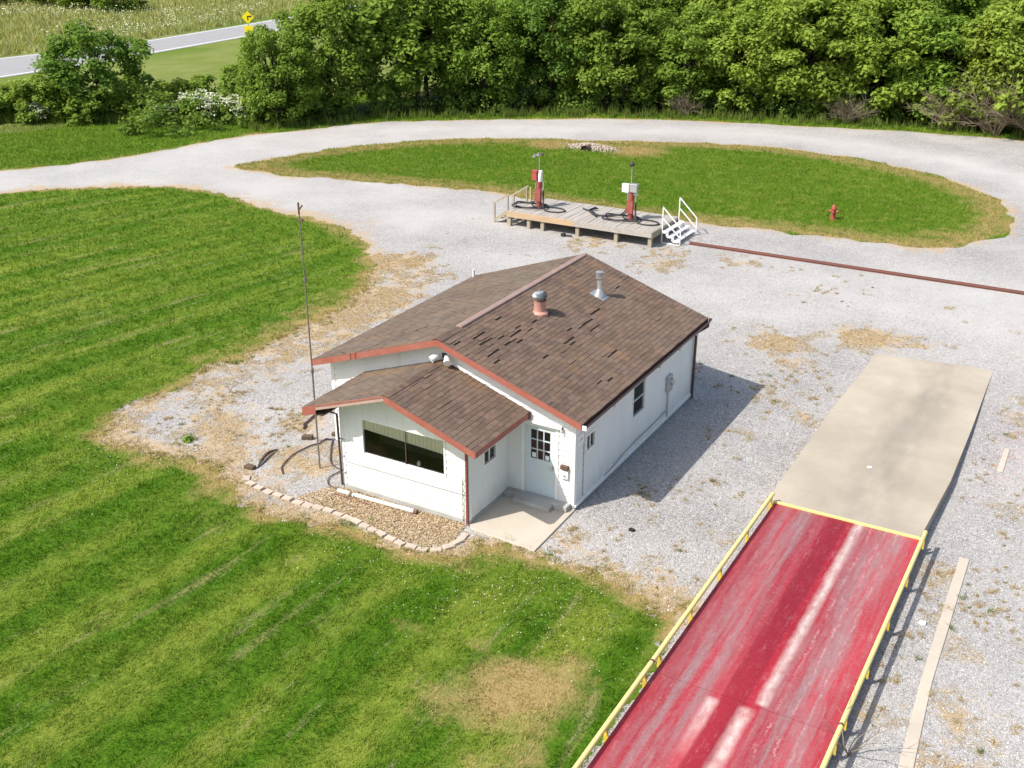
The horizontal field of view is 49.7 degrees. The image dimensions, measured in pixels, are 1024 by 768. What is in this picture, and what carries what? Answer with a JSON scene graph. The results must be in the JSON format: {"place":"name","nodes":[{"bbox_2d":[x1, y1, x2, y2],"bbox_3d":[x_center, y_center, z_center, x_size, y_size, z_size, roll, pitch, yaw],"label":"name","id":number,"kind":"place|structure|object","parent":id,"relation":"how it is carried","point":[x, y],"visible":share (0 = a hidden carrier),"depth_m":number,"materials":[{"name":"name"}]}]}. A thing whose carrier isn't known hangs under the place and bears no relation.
{"place":"outdoors","nodes":[
{"label":"outdoors","id":0,"kind":"place"},
{"bbox_2d":[0,0,366,56],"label":"meadow grass","id":1,"kind":"structure","parent":0,"point":[40,20],"depth_m":145.20,"materials":[{"name":"green plant"}]},
{"bbox_2d":[0,6,400,77],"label":"asphalt road","id":2,"kind":"structure","parent":0,"point":[16,65],"depth_m":122.22,"materials":[{"name":"grey asphalt"}]},
{"bbox_2d":[0,20,271,58],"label":"road edge line","id":3,"kind":"object","parent":2,"relation":"on","point":[158,39],"visible":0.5,"depth_m":129.32,"materials":[{"name":"paint"}]},
{"bbox_2d":[0,30,275,76],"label":"road edge line","id":4,"kind":"object","parent":2,"relation":"on","point":[151,52],"visible":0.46,"depth_m":118.88,"materials":[{"name":"paint"}]},
{"bbox_2d":[0,118,1023,767],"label":"gravel yard","id":5,"kind":"structure","parent":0,"point":[400,218],"depth_m":38.58,"materials":[{"name":"grey gravel"}]},
{"bbox_2d":[180,433,194,443],"bbox_3d":[-9.566,1.595,32.638,0.427,0.249,0.466,13,27,27],"label":"weed plant","id":6,"kind":"object","parent":5,"relation":"on","point":[188,439],"visible":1,"depth_m":32.57,"materials":[{"name":"green plant"}]},
{"bbox_2d":[244,463,255,469],"bbox_3d":[-7.343,2.324,31.054,0.317,0.100,0.198,10,26,22],"label":"brick","id":7,"kind":"object","parent":5,"relation":"on","point":[248,466],"visible":1,"depth_m":30.99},
{"bbox_2d":[253,484,264,490],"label":"edging block","id":8,"kind":"object","parent":5,"relation":"on","point":[259,487],"depth_m":29.95,"materials":[{"name":"concrete"}]},
{"bbox_2d":[257,449,276,466],"bbox_3d":[-7.024,2.060,31.567,0.148,0.145,1.138,7,25,15],"label":"cable","id":9,"kind":"object","parent":5,"relation":"on","point":[265,455],"visible":1,"depth_m":31.49,"materials":[{"name":"rubber"}]},
{"bbox_2d":[262,488,273,494],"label":"edging block","id":10,"kind":"object","parent":5,"relation":"on","point":[267,491],"depth_m":29.76,"materials":[{"name":"concrete"}]},
{"bbox_2d":[272,491,283,497],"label":"edging block","id":11,"kind":"object","parent":5,"relation":"on","point":[277,494],"depth_m":29.57,"materials":[{"name":"concrete"}]},
{"bbox_2d":[281,495,293,501],"bbox_3d":[-5.972,3.065,29.456,0.289,0.115,0.182,10,27,28],"label":"edging block","id":12,"kind":"object","parent":5,"relation":"on","point":[287,498],"depth_m":29.41,"materials":[{"name":"beige concrete"}]},
{"bbox_2d":[292,499,303,505],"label":"edging block","id":13,"kind":"object","parent":5,"relation":"on","point":[297,502],"depth_m":29.25,"materials":[{"name":"concrete"}]},
{"bbox_2d":[301,434,313,439],"bbox_3d":[-6.042,1.573,32.730,0.336,0.130,0.179,0,24,1],"label":"brick","id":14,"kind":"object","parent":5,"relation":"on","point":[307,436],"visible":1,"depth_m":32.66,"materials":[{"name":"brown brick"}]},
{"bbox_2d":[297,202,320,468],"bbox_3d":[-5.366,-1.102,29.528,0.169,7.600,0.080,13,27,27],"label":"antenna mast","id":15,"kind":"object","parent":5,"relation":"on","point":[304,277],"visible":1,"depth_m":29.40,"materials":[{"name":"metal"}]},
{"bbox_2d":[281,438,342,473],"bbox_3d":[-5.413,2.027,31.756,2.276,0.035,2.098,-2,24,-5],"label":"black cable","id":16,"kind":"object","parent":5,"relation":"on","point":[309,446],"visible":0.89,"depth_m":31.90,"materials":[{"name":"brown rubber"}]},
{"bbox_2d":[312,504,323,510],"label":"edging block","id":17,"kind":"object","parent":5,"relation":"on","point":[318,507],"depth_m":28.99,"materials":[{"name":"concrete"}]},
{"bbox_2d":[322,507,333,513],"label":"edging block","id":18,"kind":"object","parent":5,"relation":"on","point":[328,510],"depth_m":28.86,"materials":[{"name":"beige concrete"}]},
{"bbox_2d":[350,517,361,524],"bbox_3d":[-3.992,3.544,28.378,0.300,0.115,0.187,17,34,37],"label":"edging block","id":19,"kind":"object","parent":5,"relation":"on","point":[356,521],"depth_m":28.33,"materials":[{"name":"beige concrete"}]},
{"bbox_2d":[359,522,370,528],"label":"edging block","id":20,"kind":"object","parent":5,"relation":"on","point":[364,525],"depth_m":28.14,"materials":[{"name":"concrete"}]},
{"bbox_2d":[375,529,386,537],"bbox_3d":[-3.295,3.781,27.808,0.162,0.115,0.299,-24,32,-37],"label":"edging block","id":21,"kind":"object","parent":5,"relation":"on","point":[381,533],"depth_m":27.74,"materials":[{"name":"beige concrete"}]},
{"bbox_2d":[298,486,466,546],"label":"pebbles","id":22,"kind":"object","parent":5,"relation":"on","point":[398,517],"visible":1,"depth_m":28.48,"materials":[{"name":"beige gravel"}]},
{"bbox_2d":[334,493,374,506],"bbox_3d":[-4.193,3.077,29.384,1.350,0.030,0.030,13,27,28],"label":"iron rod","id":23,"kind":"object","parent":22,"relation":"on","point":[353,499],"visible":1,"depth_m":29.38,"materials":[{"name":"orange metal"}]},
{"bbox_2d":[337,488,418,514],"bbox_3d":[-3.580,3.096,29.241,2.513,0.133,0.153,12,26,25],"label":"drain pipe","id":24,"kind":"object","parent":22,"relation":"on","point":[378,501],"visible":1,"depth_m":29.18,"materials":[{"name":"white plastic"}]},
{"bbox_2d":[384,535,396,541],"bbox_3d":[-3.028,3.880,27.613,0.289,0.115,0.154,17,34,32],"label":"edging block","id":25,"kind":"object","parent":5,"relation":"on","point":[390,538],"depth_m":27.56,"materials":[{"name":"beige concrete"}]},
{"bbox_2d":[394,539,405,546],"bbox_3d":[-2.782,3.962,27.438,0.275,0.115,0.164,21,29,40],"label":"edging block","id":26,"kind":"object","parent":5,"relation":"on","point":[399,542],"depth_m":27.39,"materials":[{"name":"beige concrete"}]},
{"bbox_2d":[416,546,428,552],"bbox_3d":[-2.204,4.089,27.183,0.294,0.115,0.190,3,22,16],"label":"edging block","id":27,"kind":"object","parent":5,"relation":"on","point":[419,548],"depth_m":27.12,"materials":[{"name":"beige concrete"}]},
{"bbox_2d":[430,547,441,551],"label":"edging block","id":28,"kind":"object","parent":5,"relation":"on","point":[434,549],"depth_m":27.14,"materials":[{"name":"beige concrete"}]},
{"bbox_2d":[442,543,454,549],"bbox_3d":[-1.570,4.027,27.282,0.275,0.115,0.198,-11,28,-31],"label":"edging block","id":29,"kind":"object","parent":5,"relation":"on","point":[447,546],"depth_m":27.23,"materials":[{"name":"beige concrete"}]},
{"bbox_2d":[451,538,463,545],"bbox_3d":[-1.355,3.943,27.468,0.294,0.115,0.185,-21,27,-40],"label":"edging block","id":30,"kind":"object","parent":5,"relation":"on","point":[458,541],"depth_m":27.42,"materials":[{"name":"beige concrete"}]},
{"bbox_2d":[302,253,711,525],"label":"office building","id":31,"kind":"structure","parent":5,"relation":"on","point":[565,384],"depth_m":29.39,"materials":[{"name":"white"}]},
{"bbox_2d":[360,417,446,477],"bbox_3d":[-2.634,1.499,28.712,2.630,1.080,0.738,13,27,27],"label":"picture window","id":32,"kind":"structure","parent":31,"relation":"in","point":[396,445],"depth_m":28.82,"materials":[{"name":"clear glass"}]},
{"bbox_2d":[482,443,496,467],"bbox_3d":[-0.742,1.772,28.500,0.438,0.480,0.690,13,27,27],"label":"side window","id":33,"kind":"structure","parent":31,"relation":"in","point":[490,455],"depth_m":28.57,"materials":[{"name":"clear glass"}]},
{"bbox_2d":[525,424,555,498],"bbox_3d":[0.740,2.030,28.945,0.910,2.010,0.137,13,27,27],"label":"door","id":34,"kind":"structure","parent":31,"relation":"in","point":[539,442],"depth_m":28.95,"materials":[{"name":"paint"}]},
{"bbox_2d":[585,427,595,453],"bbox_3d":[1.887,1.434,29.074,0.438,0.540,0.600,13,27,27],"label":"side window","id":35,"kind":"structure","parent":31,"relation":"in","point":[590,438],"depth_m":29.05,"materials":[{"name":"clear glass"}]},
{"bbox_2d":[631,377,646,419],"bbox_3d":[3.438,0.361,31.571,0.438,1.020,0.900,13,27,27],"label":"side window","id":36,"kind":"structure","parent":31,"relation":"in","point":[639,392],"depth_m":31.85,"materials":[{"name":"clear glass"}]},
{"bbox_2d":[470,495,575,551],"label":"concrete slab","id":37,"kind":"structure","parent":5,"relation":"on","point":[533,529],"depth_m":28.23,"materials":[{"name":"beige concrete"}]},
{"bbox_2d":[96,217,1023,767],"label":"dry straw","id":38,"kind":"object","parent":5,"relation":"on","point":[408,263],"visible":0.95,"depth_m":35.10,"materials":[{"name":"beige plant"}]},
{"bbox_2d":[125,246,1023,767],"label":"dry weeds","id":39,"kind":"object","parent":5,"relation":"on","point":[712,480],"visible":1,"depth_m":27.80,"materials":[{"name":"plant"}]},
{"bbox_2d":[493,185,677,247],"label":"loading platform","id":40,"kind":"structure","parent":5,"relation":"on","point":[577,215],"depth_m":52.93,"materials":[{"name":"grey wood"}]},
{"bbox_2d":[512,152,565,212],"bbox_3d":[1.358,-9.882,53.777,2.911,2.734,1.216,13,27,27],"label":"pump","id":41,"kind":"object","parent":40,"relation":"on","point":[537,175],"visible":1,"depth_m":53.95,"materials":[{"name":"metal"}]},
{"bbox_2d":[583,162,659,225],"bbox_3d":[4.962,-9.138,52.071,4.500,2.740,1.260,19,30,37],"label":"loading station","id":42,"kind":"object","parent":40,"relation":"on","point":[631,189],"visible":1,"depth_m":51.87,"materials":[{"name":"metal"}]},
{"bbox_2d":[178,272,1008,755],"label":"green weeds","id":43,"kind":"object","parent":5,"relation":"on","point":[980,750],"visible":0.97,"depth_m":27.31,"materials":[{"name":"green plant"}]},
{"bbox_2d":[234,137,1014,247],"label":"grass island","id":44,"kind":"structure","parent":5,"relation":"on","point":[726,194],"depth_m":62.14,"materials":[{"name":"green plant"}]},
{"bbox_2d":[555,142,619,153],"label":"culvert","id":45,"kind":"object","parent":44,"relation":"on","point":[588,146],"visible":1,"depth_m":70.46,"materials":[{"name":"stone"}]},
{"bbox_2d":[829,204,838,219],"bbox_3d":[15.983,-8.558,55.008,0.460,0.800,0.400,13,27,27],"label":"fire hydrant","id":46,"kind":"object","parent":44,"relation":"on","point":[833,211],"visible":1,"depth_m":54.94,"materials":[{"name":"red metal"}]},
{"bbox_2d":[661,197,697,245],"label":"metal stairs","id":47,"kind":"structure","parent":5,"relation":"on","point":[678,231],"depth_m":51.71,"materials":[{"name":"white metal"}]},
{"bbox_2d":[572,492,927,767],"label":"truck scale","id":48,"kind":"object","parent":5,"relation":"on","point":[770,655],"visible":1,"depth_m":22.81,"materials":[{"name":"red paint"}]},
{"bbox_2d":[689,242,1023,294],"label":"steel rail","id":49,"kind":"object","parent":5,"relation":"on","point":[1006,290],"visible":1,"depth_m":47.61,"materials":[{"name":"brown metal"}]},
{"bbox_2d":[765,354,992,536],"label":"concrete ramp","id":50,"kind":"structure","parent":5,"relation":"on","point":[902,427],"depth_m":31.81,"materials":[{"name":"beige concrete"}]},
{"bbox_2d":[898,557,968,767],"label":"concrete strip","id":51,"kind":"object","parent":5,"relation":"on","point":[912,738],"visible":1,"depth_m":22.83,"materials":[{"name":"beige concrete"}]},
{"bbox_2d":[997,448,1009,471],"bbox_3d":[14.012,2.203,31.548,0.160,0.125,1.600,13,27,27],"label":"concrete strip","id":52,"kind":"object","parent":5,"relation":"on","point":[1001,466],"visible":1,"depth_m":31.46,"materials":[{"name":"beige concrete"}]},
{"bbox_2d":[0,0,1023,767],"bbox_3d":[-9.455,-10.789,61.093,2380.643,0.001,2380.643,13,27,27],"label":"lawn","id":53,"kind":"structure","parent":0,"point":[214,58],"depth_m":25.89,"materials":[{"name":"green plant"}]},
{"bbox_2d":[0,94,9,116],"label":"green bush","id":54,"kind":"object","parent":53,"relation":"on","point":[3,102],"visible":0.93,"depth_m":78.68,"materials":[{"name":"green plant"}]},
{"bbox_2d":[0,79,29,116],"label":"green bush","id":55,"kind":"object","parent":53,"relation":"on","point":[4,88],"visible":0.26,"depth_m":79.97,"materials":[{"name":"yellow plant"}]},
{"bbox_2d":[18,100,53,119],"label":"blossoming shrub","id":56,"kind":"object","parent":53,"relation":"on","point":[39,108],"visible":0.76,"depth_m":78.36,"materials":[{"name":"green plant"}]},
{"bbox_2d":[3,76,69,116],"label":"green bush","id":57,"kind":"object","parent":53,"relation":"on","point":[28,94],"visible":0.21,"depth_m":79.50,"materials":[{"name":"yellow plant"}]},
{"bbox_2d":[4,74,78,123],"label":"green bush","id":58,"kind":"object","parent":53,"relation":"on","point":[42,88],"visible":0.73,"depth_m":77.90,"materials":[{"name":"green plant"}]},
{"bbox_2d":[31,0,89,6],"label":"green bush","id":59,"kind":"object","parent":53,"relation":"on","point":[53,1],"visible":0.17,"depth_m":162.61,"materials":[{"name":"green plant"}]},
{"bbox_2d":[52,85,114,125],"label":"green bush","id":60,"kind":"object","parent":53,"relation":"on","point":[87,108],"visible":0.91,"depth_m":77.91,"materials":[{"name":"green plant"}]},
{"bbox_2d":[56,0,114,8],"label":"green bush","id":61,"kind":"object","parent":53,"relation":"on","point":[74,2],"visible":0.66,"depth_m":159.36,"materials":[{"name":"green plant"}]},
{"bbox_2d":[28,18,155,106],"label":"broadleaf tree","id":62,"kind":"object","parent":53,"relation":"on","point":[70,48],"visible":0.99,"depth_m":78.00,"materials":[{"name":"green plant"}]},
{"bbox_2d":[90,0,147,12],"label":"green bush","id":63,"kind":"object","parent":53,"relation":"on","point":[113,3],"visible":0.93,"depth_m":154.36,"materials":[{"name":"green plant"}]},
{"bbox_2d":[1,0,266,34],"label":"white wildflowers","id":64,"kind":"object","parent":53,"relation":"on","point":[124,16],"visible":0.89,"depth_m":143.52,"materials":[{"name":"white plant"}]},
{"bbox_2d":[101,76,175,115],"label":"green bush","id":65,"kind":"object","parent":53,"relation":"on","point":[118,102],"visible":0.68,"depth_m":79.23,"materials":[{"name":"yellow plant"}]},
{"bbox_2d":[146,100,175,116],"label":"blossoming shrub","id":66,"kind":"object","parent":53,"relation":"on","point":[167,106],"visible":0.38,"depth_m":79.05,"materials":[{"name":"green plant"}]},
{"bbox_2d":[150,74,216,102],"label":"green bush","id":67,"kind":"object","parent":53,"relation":"on","point":[182,85],"visible":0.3,"depth_m":81.96,"materials":[{"name":"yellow plant"}]},
{"bbox_2d":[175,89,230,123],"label":"blossoming shrub","id":68,"kind":"object","parent":53,"relation":"on","point":[212,99],"visible":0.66,"depth_m":78.28,"materials":[{"name":"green plant"}]},
{"bbox_2d":[189,64,245,105],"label":"green bush","id":69,"kind":"object","parent":53,"relation":"on","point":[226,77],"visible":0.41,"depth_m":81.85,"materials":[{"name":"green plant"}]},
{"bbox_2d":[210,93,253,120],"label":"blossoming shrub","id":70,"kind":"object","parent":53,"relation":"on","point":[231,99],"visible":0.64,"depth_m":78.28,"materials":[{"name":"white plant"}]},
{"bbox_2d":[242,11,253,31],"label":"road sign","id":71,"kind":"object","parent":53,"relation":"on","point":[247,17],"visible":0.82,"depth_m":116.38,"materials":[{"name":"metal"}]},
{"bbox_2d":[234,91,270,121],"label":"green bush","id":72,"kind":"object","parent":53,"relation":"on","point":[262,116],"visible":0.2,"depth_m":78.73,"materials":[{"name":"green plant"}]},
{"bbox_2d":[232,80,285,111],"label":"green bush","id":73,"kind":"object","parent":53,"relation":"on","point":[236,90],"visible":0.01,"depth_m":81.25,"materials":[{"name":"green plant"}]},
{"bbox_2d":[238,79,311,121],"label":"green bush","id":74,"kind":"object","parent":53,"relation":"on","point":[291,103],"visible":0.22,"depth_m":78.40,"materials":[{"name":"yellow plant"}]},
{"bbox_2d":[231,23,327,122],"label":"broadleaf tree","id":75,"kind":"object","parent":53,"relation":"on","point":[261,74],"visible":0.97,"depth_m":76.36,"materials":[{"name":"green plant"}]},
{"bbox_2d":[266,0,389,113],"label":"broadleaf tree","id":76,"kind":"object","parent":53,"relation":"on","point":[350,60],"visible":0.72,"depth_m":78.49,"materials":[{"name":"green plant"}]},
{"bbox_2d":[5,261,655,686],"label":"clover flowers","id":77,"kind":"object","parent":53,"relation":"on","point":[373,537],"visible":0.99,"depth_m":25.95,"materials":[{"name":"white plant"}]},
{"bbox_2d":[405,543,417,549],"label":"edging block","id":78,"kind":"object","parent":53,"relation":"on","point":[411,546],"depth_m":27.21,"materials":[{"name":"beige concrete"}]},
{"bbox_2d":[333,0,490,107],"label":"broadleaf tree","id":79,"kind":"object","parent":53,"relation":"on","point":[374,14],"visible":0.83,"depth_m":79.61,"materials":[{"name":"green plant"}]},
{"bbox_2d":[382,3,468,98],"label":"broadleaf tree","id":80,"kind":"object","parent":53,"relation":"on","point":[424,21],"visible":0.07,"depth_m":84.58,"materials":[{"name":"green plant"}]},
{"bbox_2d":[427,0,528,108],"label":"broadleaf tree","id":81,"kind":"object","parent":53,"relation":"on","point":[510,61],"visible":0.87,"depth_m":80.74,"materials":[{"name":"green plant"}]},
{"bbox_2d":[458,0,538,95],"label":"broadleaf tree","id":82,"kind":"object","parent":53,"relation":"on","point":[496,4],"visible":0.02,"depth_m":85.80,"materials":[{"name":"green plant"}]},
{"bbox_2d":[0,90,1023,169],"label":"verge grass","id":83,"kind":"structure","parent":53,"relation":"on","point":[47,128],"depth_m":75.60,"materials":[{"name":"green plant"}]},
{"bbox_2d":[0,103,1023,138],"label":"tall weeds","id":84,"kind":"object","parent":53,"relation":"on","point":[8,118],"visible":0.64,"depth_m":79.15,"materials":[{"name":"green plant"}]},
{"bbox_2d":[3,70,1023,137],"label":"undergrowth","id":85,"kind":"object","parent":53,"relation":"on","point":[540,94],"visible":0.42,"depth_m":81.53,"materials":[{"name":"green plant"}]},
{"bbox_2d":[491,0,605,105],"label":"broadleaf tree","id":86,"kind":"object","parent":53,"relation":"on","point":[539,71],"visible":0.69,"depth_m":81.23,"materials":[{"name":"green plant"}]},
{"bbox_2d":[527,0,626,72],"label":"broadleaf tree","id":87,"kind":"object","parent":53,"relation":"on","point":[614,17],"visible":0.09,"depth_m":84.82,"materials":[{"name":"green plant"}]},
{"bbox_2d":[549,0,680,106],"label":"broadleaf tree","id":88,"kind":"object","parent":53,"relation":"on","point":[619,68],"visible":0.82,"depth_m":80.97,"materials":[{"name":"green plant"}]},
{"bbox_2d":[610,0,694,86],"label":"broadleaf tree","id":89,"kind":"object","parent":53,"relation":"on","point":[677,4],"visible":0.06,"depth_m":85.39,"materials":[{"name":"green plant"}]},
{"bbox_2d":[660,90,705,115],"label":"bare bush","id":90,"kind":"object","parent":53,"relation":"on","point":[682,105],"visible":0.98,"depth_m":81.23,"materials":[{"name":"plant"}]},
{"bbox_2d":[638,4,734,105],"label":"broadleaf tree","id":91,"kind":"object","parent":53,"relation":"on","point":[679,79],"visible":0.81,"depth_m":80.86,"materials":[{"name":"green plant"}]},
{"bbox_2d":[666,0,795,67],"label":"broadleaf tree","id":92,"kind":"object","parent":53,"relation":"on","point":[717,4],"visible":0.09,"depth_m":83.24,"materials":[{"name":"green plant"}]},
{"bbox_2d":[690,0,801,110],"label":"broadleaf tree","id":93,"kind":"object","parent":53,"relation":"on","point":[741,17],"visible":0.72,"depth_m":79.79,"materials":[{"name":"green plant"}]},
{"bbox_2d":[733,0,837,101],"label":"broadleaf tree","id":94,"kind":"object","parent":53,"relation":"on","point":[790,43],"visible":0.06,"depth_m":81.57,"materials":[{"name":"green plant"}]},
{"bbox_2d":[747,0,890,106],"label":"broadleaf tree","id":95,"kind":"object","parent":53,"relation":"on","point":[786,82],"visible":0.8,"depth_m":77.77,"materials":[{"name":"green plant"}]},
{"bbox_2d":[798,0,898,100],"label":"broadleaf tree","id":96,"kind":"object","parent":53,"relation":"on","point":[874,78],"visible":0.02,"depth_m":82.80,"materials":[{"name":"green plant"}]},
{"bbox_2d":[822,91,879,123],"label":"bare bush","id":97,"kind":"object","parent":53,"relation":"on","point":[844,109],"visible":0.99,"depth_m":78.33,"materials":[{"name":"brown plant"}]},
{"bbox_2d":[806,0,955,116],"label":"broadleaf tree","id":98,"kind":"object","parent":53,"relation":"on","point":[870,56],"visible":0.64,"depth_m":76.66,"materials":[{"name":"green plant"}]},
{"bbox_2d":[879,0,996,76],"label":"broadleaf tree","id":99,"kind":"object","parent":53,"relation":"on","point":[945,3],"visible":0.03,"depth_m":78.59,"materials":[{"name":"green plant"}]},
{"bbox_2d":[901,72,995,130],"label":"bare bush","id":100,"kind":"object","parent":53,"relation":"on","point":[941,111],"visible":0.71,"depth_m":75.47,"materials":[{"name":"brown plant"}]},
{"bbox_2d":[881,0,1017,124],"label":"broadleaf tree","id":101,"kind":"object","parent":53,"relation":"on","point":[945,37],"visible":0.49,"depth_m":75.78,"materials":[{"name":"green plant"}]},
{"bbox_2d":[916,72,1009,128],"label":"green bush","id":102,"kind":"object","parent":53,"relation":"on","point":[950,102],"visible":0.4,"depth_m":75.10,"materials":[{"name":"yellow plant"}]},
{"bbox_2d":[942,68,1022,135],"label":"bare bush","id":103,"kind":"object","parent":53,"relation":"on","point":[997,130],"visible":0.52,"depth_m":73.81,"materials":[{"name":"brown plant"}]},
{"bbox_2d":[953,0,1023,126],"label":"broadleaf tree","id":104,"kind":"object","parent":53,"relation":"on","point":[1005,45],"visible":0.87,"depth_m":72.87,"materials":[{"name":"green plant"}]},
{"bbox_2d":[960,72,1023,128],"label":"green bush","id":105,"kind":"object","parent":53,"relation":"on","point":[1003,97],"visible":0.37,"depth_m":72.15,"materials":[{"name":"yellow plant"}]},
{"bbox_2d":[974,73,1023,129],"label":"bare bush","id":106,"kind":"object","parent":53,"relation":"on","point":[1020,124],"visible":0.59,"depth_m":72.67,"materials":[{"name":"brown plant"}]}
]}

